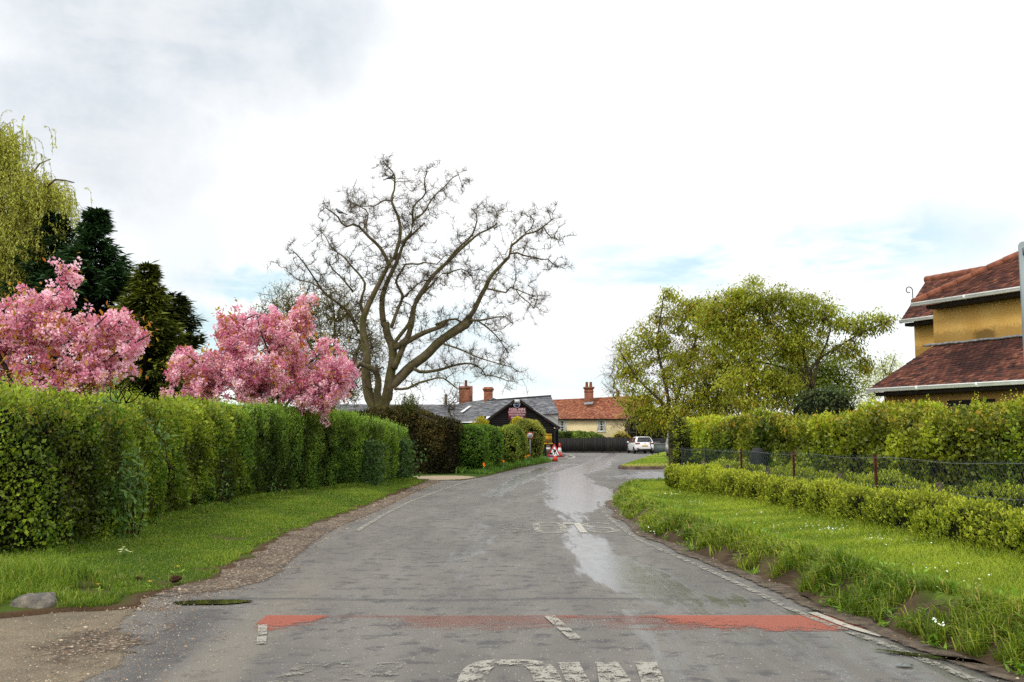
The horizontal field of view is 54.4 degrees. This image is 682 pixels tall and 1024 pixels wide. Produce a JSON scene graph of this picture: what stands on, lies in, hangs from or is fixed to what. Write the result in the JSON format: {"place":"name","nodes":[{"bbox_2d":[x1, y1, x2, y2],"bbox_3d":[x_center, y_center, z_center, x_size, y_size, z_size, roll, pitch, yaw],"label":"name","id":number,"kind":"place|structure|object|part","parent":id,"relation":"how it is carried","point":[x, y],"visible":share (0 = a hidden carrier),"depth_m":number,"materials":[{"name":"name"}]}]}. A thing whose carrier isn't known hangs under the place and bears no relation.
{"place":"outdoors","nodes":[
{"label":"outdoors","id":0,"kind":"place"},
{"bbox_2d":[0,596,154,681],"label":"driveway","id":1,"kind":"structure","parent":0,"point":[9,625],"depth_m":7.65,"materials":[{"name":"soil"}]},
{"bbox_2d":[35,628,141,663],"bbox_3d":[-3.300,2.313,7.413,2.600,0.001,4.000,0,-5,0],"label":"gravel spill","id":2,"kind":"object","parent":1,"relation":"on","point":[111,644],"visible":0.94,"depth_m":7.67,"materials":[{"name":"gravel"}]},
{"bbox_2d":[0,476,428,617],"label":"grass verge","id":3,"kind":"object","parent":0,"point":[7,610],"depth_m":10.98,"materials":[{"name":"green plant"}]},
{"bbox_2d":[1,592,78,608],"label":"boulder","id":4,"kind":"object","parent":3,"relation":"on","point":[40,600],"visible":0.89,"depth_m":9.09,"materials":[{"name":"grey stone"}]},
{"bbox_2d":[0,252,158,408],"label":"cherry tree","id":5,"kind":"object","parent":3,"relation":"on","point":[23,328],"visible":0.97,"depth_m":17.87,"materials":[{"name":"pink plant"}]},
{"bbox_2d":[118,548,134,556],"bbox_3d":[-4.755,2.617,12.279,0.234,0.142,0.241,2,-6,-20],"label":"primrose","id":6,"kind":"object","parent":3,"relation":"on","point":[126,555],"visible":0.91,"depth_m":12.26,"materials":[{"name":"white plant"}]},
{"bbox_2d":[0,370,254,555],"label":"hawthorn hedge","id":7,"kind":"object","parent":3,"relation":"on","point":[61,451],"visible":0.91,"depth_m":13.83,"materials":[{"name":"green plant"}]},
{"bbox_2d":[97,377,145,403],"bbox_3d":[-5.782,0.728,14.574,0.585,0.385,0.689,5,-7,-40],"label":"laurel bush","id":8,"kind":"object","parent":7,"relation":"on","point":[115,400],"visible":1,"depth_m":14.60,"materials":[{"name":"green plant"}]},
{"bbox_2d":[140,419,178,469],"bbox_3d":[-6.143,1.771,16.934,0.771,0.930,0.772,0,-5,0],"label":"laurel bush","id":9,"kind":"object","parent":7,"relation":"in","point":[166,436],"visible":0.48,"depth_m":17.00,"materials":[{"name":"green plant"}]},
{"bbox_2d":[104,443,151,538],"bbox_3d":[-5.595,2.233,14.551,0.646,1.490,0.884,0,-5,0],"label":"laurel bush","id":10,"kind":"object","parent":3,"relation":"on","point":[133,489],"visible":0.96,"depth_m":14.55,"materials":[{"name":"green plant"}]},
{"bbox_2d":[134,571,143,579],"bbox_3d":[-4.044,2.520,10.706,0.184,0.116,0.384,-4,-7,34],"label":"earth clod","id":11,"kind":"object","parent":3,"relation":"on","point":[139,577],"visible":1,"depth_m":10.73,"materials":[{"name":"soil"}]},
{"bbox_2d":[88,259,192,401],"bbox_3d":[-13.400,1.012,35.949,4.739,8.063,5.032,0,-5,0],"label":"conifer tree","id":12,"kind":"object","parent":3,"relation":"on","point":[150,293],"visible":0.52,"depth_m":35.85,"materials":[{"name":"green plant"}]},
{"bbox_2d":[160,573,193,582],"bbox_3d":[-3.584,2.533,10.717,0.403,0.125,0.255,5,-7,-41],"label":"earth clod","id":13,"kind":"object","parent":3,"relation":"on","point":[174,578],"visible":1,"depth_m":10.61,"materials":[{"name":"brown soil"}]},
{"bbox_2d":[211,446,234,503],"bbox_3d":[-6.189,2.922,21.118,0.513,1.410,0.773,0,-5,0],"label":"laurel bush","id":14,"kind":"object","parent":3,"relation":"on","point":[223,486],"visible":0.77,"depth_m":21.21,"materials":[{"name":"green plant"}]},
{"bbox_2d":[159,287,360,428],"bbox_3d":[-6.970,1.376,27.473,5.578,5.731,2.923,0,-5,0],"label":"cherry tree","id":15,"kind":"object","parent":3,"relation":"on","point":[210,373],"visible":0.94,"depth_m":27.18,"materials":[{"name":"pink plant"}]},
{"bbox_2d":[263,478,286,495],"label":"laurel bush","id":16,"kind":"object","parent":3,"relation":"on","point":[277,490],"visible":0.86,"depth_m":24.82,"materials":[{"name":"green plant"}]},
{"bbox_2d":[196,396,413,497],"bbox_3d":[-5.574,3.065,29.671,2.212,2.653,14.640,-1,-6,12],"label":"privet hedge","id":17,"kind":"object","parent":3,"relation":"on","point":[290,447],"visible":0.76,"depth_m":27.39,"materials":[{"name":"green plant"}]},
{"bbox_2d":[355,439,405,485],"bbox_3d":[-4.346,3.720,30.151,2.283,1.486,0.684,0,-5,0],"label":"ivy","id":18,"kind":"object","parent":17,"relation":"attached to","point":[367,478],"visible":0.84,"depth_m":30.16,"materials":[{"name":"green plant"}]},
{"bbox_2d":[392,439,427,478],"bbox_3d":[-3.830,4.029,33.997,2.093,1.394,0.663,0,-5,0],"label":"ivy","id":19,"kind":"object","parent":17,"relation":"attached to","point":[404,447],"visible":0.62,"depth_m":33.95,"materials":[{"name":"green plant"}]},
{"bbox_2d":[412,454,552,479],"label":"flower verge","id":20,"kind":"structure","parent":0,"point":[475,475],"depth_m":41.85,"materials":[{"name":"plant"}]},
{"bbox_2d":[457,423,490,468],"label":"clipped shrub","id":21,"kind":"object","parent":20,"relation":"on","point":[474,450],"visible":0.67,"depth_m":43.25,"materials":[{"name":"green plant"}]},
{"bbox_2d":[470,416,489,424],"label":"golden conifer","id":22,"kind":"object","parent":20,"relation":"on","point":[482,419],"visible":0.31,"depth_m":55.19,"materials":[{"name":"yellow plant"}]},
{"bbox_2d":[475,423,504,466],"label":"clipped shrub","id":23,"kind":"object","parent":20,"relation":"on","point":[496,446],"visible":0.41,"depth_m":46.41,"materials":[{"name":"green plant"}]},
{"bbox_2d":[498,426,521,463],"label":"clipped shrub","id":24,"kind":"object","parent":20,"relation":"on","point":[512,444],"visible":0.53,"depth_m":49.92,"materials":[{"name":"green plant"}]},
{"bbox_2d":[510,415,521,423],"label":"golden conifer","id":25,"kind":"object","parent":20,"relation":"on","point":[515,418],"visible":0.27,"depth_m":63.19,"materials":[{"name":"yellow plant"}]},
{"bbox_2d":[503,424,528,459],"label":"clipped shrub","id":26,"kind":"object","parent":20,"relation":"on","point":[522,437],"visible":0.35,"depth_m":54.22,"materials":[{"name":"green plant"}]},
{"bbox_2d":[512,418,546,457],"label":"clipped shrub","id":27,"kind":"object","parent":20,"relation":"on","point":[536,429],"visible":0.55,"depth_m":59.72,"materials":[{"name":"green plant"}]},
{"bbox_2d":[527,432,533,458],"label":"speed sign","id":28,"kind":"object","parent":20,"relation":"on","point":[530,435],"visible":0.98,"depth_m":58.02,"materials":[{"name":"white metal"}]},
{"bbox_2d":[0,0,1023,422],"label":"sky","id":29,"kind":"structure","parent":0,"point":[859,151],"materials":[{"name":"white"}]},
{"bbox_2d":[81,453,1012,681],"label":"road","id":30,"kind":"structure","parent":0,"point":[422,545],"depth_m":9.21,"materials":[{"name":"grey asphalt"}]},
{"bbox_2d":[256,624,266,643],"bbox_3d":[-2.027,2.372,8.076,0.075,0.001,0.803,1,-6,-13],"label":"road marking","id":31,"kind":"object","parent":30,"relation":"on","point":[262,630],"visible":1,"depth_m":8.11,"materials":[{"name":"white paint"}]},
{"bbox_2d":[154,480,440,595],"bbox_3d":[-3.143,3.793,22.879,1.358,0.014,27.435,0,-5,0],"label":"gravel shoulder","id":32,"kind":"object","parent":30,"relation":"on","point":[282,561],"visible":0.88,"depth_m":13.35},
{"bbox_2d":[173,599,251,603],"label":"puddle","id":33,"kind":"object","parent":32,"relation":"on","point":[218,601],"visible":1,"depth_m":9.63,"materials":[{"name":"grey liquid"}]},
{"bbox_2d":[269,662,365,681],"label":"road marking","id":34,"kind":"object","parent":30,"relation":"on","point":[360,672],"visible":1,"depth_m":6.75,"materials":[{"name":"white paint"}]},
{"bbox_2d":[370,662,401,681],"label":"road marking","id":35,"kind":"object","parent":30,"relation":"on","point":[386,672],"visible":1,"depth_m":6.72,"materials":[{"name":"white paint"}]},
{"bbox_2d":[354,479,472,530],"bbox_3d":[-2.174,4.232,27.393,0.427,0.001,21.218,0,-5,3],"label":"road marking","id":36,"kind":"object","parent":30,"relation":"on","point":[366,524],"visible":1,"depth_m":21.57,"materials":[{"name":"white paint"}]},
{"bbox_2d":[415,475,473,479],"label":"entrance gravel","id":37,"kind":"structure","parent":30,"relation":"on","point":[442,477],"depth_m":38.67,"materials":[{"name":"beige gravel"}]},
{"bbox_2d":[334,380,560,455],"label":"village inn","id":38,"kind":"structure","parent":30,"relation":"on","point":[539,408],"depth_m":80.64,"materials":[{"name":"stone"}]},
{"bbox_2d":[508,408,525,419],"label":"inn sign","id":39,"kind":"object","parent":38,"relation":"attached to","point":[514,412],"visible":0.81,"depth_m":76.71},
{"bbox_2d":[544,434,552,444],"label":"warning sign","id":40,"kind":"object","parent":38,"relation":"attached to","point":[548,439],"visible":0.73,"depth_m":76.51,"materials":[{"name":"yellow plastic"}]},
{"bbox_2d":[457,659,560,681],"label":"road marking","id":41,"kind":"object","parent":30,"relation":"on","point":[542,672],"visible":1,"depth_m":6.84,"materials":[{"name":"white paint"}]},
{"bbox_2d":[0,480,1023,681],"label":"loose gravel","id":42,"kind":"structure","parent":30,"relation":"on","point":[187,596],"depth_m":8.60,"materials":[{"name":"gravel"}]},
{"bbox_2d":[533,522,567,532],"bbox_3d":[0.670,3.288,17.566,0.586,0.001,2.026,0,-5,0],"label":"road marking","id":43,"kind":"object","parent":30,"relation":"on","point":[539,527],"visible":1,"depth_m":17.53,"materials":[{"name":"white paint"}]},
{"bbox_2d":[548,444,560,461],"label":"roadworks sign","id":44,"kind":"object","parent":30,"relation":"on","point":[554,453],"visible":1,"depth_m":64.48,"materials":[{"name":"red plastic"}]},
{"bbox_2d":[254,615,865,630],"bbox_3d":[0.400,2.427,8.574,5.200,0.001,0.750,0,-5,0],"label":"road marking","id":45,"kind":"object","parent":30,"relation":"on","point":[773,622],"visible":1,"depth_m":8.68,"materials":[{"name":"red paint"}]},
{"bbox_2d":[558,443,563,456],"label":"traffic cone","id":46,"kind":"object","parent":30,"relation":"on","point":[559,449],"visible":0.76,"depth_m":73.46,"materials":[{"name":"orange plastic"}]},
{"bbox_2d":[545,615,580,638],"bbox_3d":[0.418,2.400,8.371,0.100,0.001,1.025,1,-6,-9],"label":"road marking","id":47,"kind":"object","parent":30,"relation":"on","point":[558,627],"visible":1,"depth_m":8.28,"materials":[{"name":"white paint"}]},
{"bbox_2d":[563,523,586,531],"bbox_3d":[1.102,3.287,17.566,0.323,0.001,1.900,0,-5,0],"label":"road marking","id":48,"kind":"object","parent":30,"relation":"on","point":[580,528],"visible":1,"depth_m":17.73,"materials":[{"name":"white paint"}]},
{"bbox_2d":[582,523,616,532],"bbox_3d":[1.550,3.288,17.566,0.575,0.001,1.935,0,-5,0],"label":"road marking","id":49,"kind":"object","parent":30,"relation":"on","point":[615,530],"visible":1,"depth_m":17.34,"materials":[{"name":"white paint"}]},
{"bbox_2d":[558,662,663,681],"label":"road marking","id":50,"kind":"object","parent":30,"relation":"on","point":[643,667],"visible":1,"depth_m":6.78,"materials":[{"name":"white paint"}]},
{"bbox_2d":[596,331,627,417],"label":"tree","id":51,"kind":"object","parent":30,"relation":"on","point":[609,375],"visible":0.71,"depth_m":60.01,"materials":[{"name":"green plant"}]},
{"bbox_2d":[559,437,665,452],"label":"board fence","id":52,"kind":"object","parent":30,"relation":"on","point":[610,446],"visible":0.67,"depth_m":100.45,"materials":[{"name":"black wood"}]},
{"bbox_2d":[612,431,630,449],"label":"forsythia bush","id":53,"kind":"object","parent":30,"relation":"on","point":[625,436],"visible":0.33,"depth_m":103.12,"materials":[{"name":"yellow plant"}]},
{"bbox_2d":[603,409,642,440],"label":"bare shrub","id":54,"kind":"object","parent":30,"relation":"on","point":[625,426],"visible":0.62,"depth_m":97.61,"materials":[{"name":"brown plant"}]},
{"bbox_2d":[627,436,653,453],"bbox_3d":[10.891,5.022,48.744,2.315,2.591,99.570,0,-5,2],"label":"white car","id":55,"kind":"object","parent":30,"relation":"on","point":[639,443],"visible":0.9,"depth_m":94.06,"materials":[{"name":"paint"}]},
{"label":"rear window","id":56,"kind":"part","parent":55,"relation":"part of","materials":[{"name":"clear glass"}]},
{"bbox_2d":[618,461,666,469],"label":"island kerb","id":57,"kind":"structure","parent":30,"relation":"on","point":[620,466],"depth_m":48.76,"materials":[{"name":"grey concrete"}]},
{"bbox_2d":[624,416,663,437],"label":"yew tree","id":58,"kind":"object","parent":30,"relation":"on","point":[631,435],"visible":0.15,"depth_m":103.42,"materials":[{"name":"green plant"}]},
{"bbox_2d":[666,433,667,455],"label":"post","id":59,"kind":"object","parent":30,"relation":"on","point":[666,445],"visible":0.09,"depth_m":71.72,"materials":[{"name":"paint"}]},
{"bbox_2d":[662,416,693,464],"bbox_3d":[4.940,3.312,29.295,1.159,2.212,1.210,-4,-7,35],"label":"conifer tree","id":60,"kind":"object","parent":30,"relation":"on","point":[680,437],"visible":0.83,"depth_m":29.30,"materials":[{"name":"green plant"}]},
{"bbox_2d":[608,284,784,465],"bbox_3d":[7.428,1.568,39.898,7.142,7.734,3.754,0,-5,0],"label":"yellow-green leafing tree","id":61,"kind":"object","parent":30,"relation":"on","point":[707,376],"visible":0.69,"depth_m":39.72,"materials":[{"name":"green plant"}]},
{"bbox_2d":[597,501,984,681],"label":"road marking","id":62,"kind":"object","parent":30,"relation":"on","point":[950,669],"visible":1,"depth_m":8.90,"materials":[{"name":"grey paint"}]},
{"bbox_2d":[688,272,902,415],"bbox_3d":[10.300,1.262,36.120,7.832,7.609,3.294,0,-5,0],"label":"yellow-green leafing tree","id":63,"kind":"object","parent":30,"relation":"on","point":[740,307],"visible":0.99,"depth_m":35.85,"materials":[{"name":"green plant"}]},
{"bbox_2d":[605,487,1023,681],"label":"gutter dirt","id":64,"kind":"structure","parent":30,"relation":"on","point":[788,592],"depth_m":8.98,"materials":[{"name":"soil"}]},
{"bbox_2d":[749,333,887,413],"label":"tree","id":65,"kind":"object","parent":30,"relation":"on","point":[830,367],"visible":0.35,"depth_m":44.55,"materials":[{"name":"green plant"}]},
{"bbox_2d":[808,612,880,635],"bbox_3d":[2.831,2.413,8.503,0.136,0.001,1.116,1,-6,-13],"label":"road marking","id":66,"kind":"object","parent":30,"relation":"on","point":[841,623],"visible":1,"depth_m":8.50,"materials":[{"name":"white paint"}]},
{"bbox_2d":[853,349,904,410],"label":"willow tree","id":67,"kind":"object","parent":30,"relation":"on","point":[884,374],"visible":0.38,"depth_m":61.84,"materials":[{"name":"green plant"}]},
{"bbox_2d":[896,663,912,665],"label":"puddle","id":68,"kind":"object","parent":30,"relation":"on","point":[902,664],"visible":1,"depth_m":6.97,"materials":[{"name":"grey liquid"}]},
{"bbox_2d":[876,649,985,663],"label":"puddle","id":69,"kind":"object","parent":30,"relation":"on","point":[935,656],"visible":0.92,"depth_m":7.22,"materials":[{"name":"grey liquid"}]},
{"bbox_2d":[546,445,549,456],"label":"bollard","id":70,"kind":"object","parent":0,"point":[547,449],"visible":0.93,"depth_m":73.95,"materials":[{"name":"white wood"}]},
{"bbox_2d":[605,477,1023,675],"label":"grass bank","id":71,"kind":"structure","parent":0,"point":[920,597],"depth_m":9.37,"materials":[{"name":"green plant"}]},
{"bbox_2d":[750,448,767,465],"bbox_3d":[5.883,3.036,23.746,0.450,0.980,0.443,0,-5,0],"label":"compost bin","id":72,"kind":"object","parent":71,"relation":"on","point":[758,450],"visible":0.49,"depth_m":23.62,"materials":[{"name":"black plastic"}]},
{"bbox_2d":[612,479,1023,675],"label":"bank weeds","id":73,"kind":"object","parent":71,"relation":"on","point":[1016,666],"visible":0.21,"depth_m":9.05,"materials":[{"name":"green plant"}]},
{"bbox_2d":[648,492,989,625],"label":"lawn daisies","id":74,"kind":"object","parent":71,"relation":"on","point":[935,621],"visible":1,"depth_m":11.60,"materials":[{"name":"white plant"}]},
{"bbox_2d":[789,384,859,415],"bbox_3d":[10.130,2.970,31.878,2.552,3.258,2.261,0,-5,0],"label":"holly bush","id":75,"kind":"object","parent":71,"relation":"on","point":[832,399],"visible":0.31,"depth_m":31.63,"materials":[{"name":"green plant"}]},
{"bbox_2d":[663,462,1023,556],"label":"box hedge","id":76,"kind":"object","parent":71,"relation":"on","point":[958,518],"visible":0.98,"depth_m":13.11,"materials":[{"name":"green plant"}]},
{"bbox_2d":[672,388,1023,498],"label":"hawthorn hedge","id":77,"kind":"object","parent":71,"relation":"on","point":[928,431],"visible":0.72,"depth_m":18.05,"materials":[{"name":"green plant"}]},
{"bbox_2d":[679,446,1023,508],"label":"wire fence","id":78,"kind":"object","parent":71,"relation":"on","point":[875,471],"visible":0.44,"depth_m":15.46,"materials":[{"name":"black metal"}]},
{"bbox_2d":[708,456,1023,509],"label":"box hedge","id":79,"kind":"object","parent":71,"relation":"on","point":[916,483],"visible":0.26,"depth_m":15.63,"materials":[{"name":"green plant"}]},
{"bbox_2d":[1018,242,1023,356],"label":"road sign","id":80,"kind":"object","parent":71,"relation":"on","point":[1021,256],"visible":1,"depth_m":6.06,"materials":[{"name":"grey metal"}]},
{"bbox_2d":[866,251,1023,411],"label":"ochre house","id":81,"kind":"structure","parent":0,"point":[966,324],"depth_m":28.32,"materials":[{"name":"tile"}]},
{"bbox_2d":[947,399,994,411],"bbox_3d":[12.505,2.095,27.099,0.082,1.000,1.500,3,-6,-25],"label":"window","id":82,"kind":"structure","parent":81,"relation":"in","point":[951,402],"depth_m":27.35,"materials":[{"name":"black glass"}]},
{"label":"ground","id":83,"kind":"structure","parent":0,"visible":0},
{"bbox_2d":[0,110,92,312],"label":"willow tree","id":84,"kind":"object","parent":83,"relation":"on","point":[19,219],"visible":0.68,"depth_m":41.00,"materials":[{"name":"green plant"}]},
{"bbox_2d":[0,211,115,406],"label":"conifer tree","id":85,"kind":"object","parent":83,"relation":"on","point":[47,267],"visible":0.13,"depth_m":40.26,"materials":[{"name":"green plant"}]},
{"bbox_2d":[10,206,143,409],"bbox_3d":[-16.601,0.015,39.272,6.949,10.685,6.697,0,-5,0],"label":"conifer tree","id":86,"kind":"object","parent":83,"relation":"on","point":[103,282],"visible":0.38,"depth_m":38.91,"materials":[{"name":"green plant"}]},
{"bbox_2d":[132,291,208,397],"bbox_3d":[-12.763,1.651,37.563,3.785,7.101,3.807,0,-5,0],"label":"conifer tree","id":87,"kind":"object","parent":83,"relation":"on","point":[182,307],"visible":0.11,"depth_m":37.54,"materials":[{"name":"green plant"}]},
{"bbox_2d":[242,274,388,409],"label":"budding tree","id":88,"kind":"object","parent":83,"relation":"on","point":[337,330],"visible":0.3,"depth_m":60.11,"materials":[{"name":"brown plant"}]},
{"bbox_2d":[337,392,467,473],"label":"yew hedge","id":89,"kind":"object","parent":83,"relation":"on","point":[436,436],"visible":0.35,"depth_m":42.67,"materials":[{"name":"green plant"}]},
{"bbox_2d":[266,149,576,407],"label":"bare tree","id":90,"kind":"object","parent":83,"relation":"on","point":[392,381],"visible":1,"depth_m":50.38,"materials":[{"name":"brown plant"}]},
{"bbox_2d":[435,380,468,422],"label":"bare shrub","id":91,"kind":"object","parent":83,"relation":"on","point":[448,409],"visible":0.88,"depth_m":59.85,"materials":[{"name":"grey plant"}]},
{"bbox_2d":[558,430,605,450],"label":"laurel hedge","id":92,"kind":"object","parent":83,"relation":"on","point":[575,434],"visible":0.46,"depth_m":102.65,"materials":[{"name":"green plant"}]},
{"bbox_2d":[546,382,650,443],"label":"cream cottage","id":93,"kind":"structure","parent":83,"relation":"on","point":[588,412],"depth_m":118.13,"materials":[{"name":"ceramic"}]},
{"bbox_2d":[558,420,565,431],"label":"window","id":94,"kind":"structure","parent":93,"relation":"in","point":[562,423],"depth_m":117.57,"materials":[{"name":"white paint"}]},
{"bbox_2d":[597,420,605,431],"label":"window","id":95,"kind":"structure","parent":93,"relation":"in","point":[601,424],"depth_m":117.54,"materials":[{"name":"white paint"}]},
{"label":"grass island","id":96,"kind":"structure","parent":0,"visible":0},
{"bbox_2d":[621,452,668,465],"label":"island grass","id":97,"kind":"structure","parent":96,"relation":"on","point":[654,459],"depth_m":56.32,"materials":[{"name":"green plant"}]},
{"bbox_2d":[653,444,665,452],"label":"wall","id":98,"kind":"structure","parent":96,"relation":"on","point":[662,447],"depth_m":96.84,"materials":[{"name":"grey"}]},
{"bbox_2d":[635,334,720,416],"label":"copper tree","id":99,"kind":"object","parent":96,"relation":"on","point":[666,372],"visible":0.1,"depth_m":51.90,"materials":[{"name":"green plant"}]}
]}

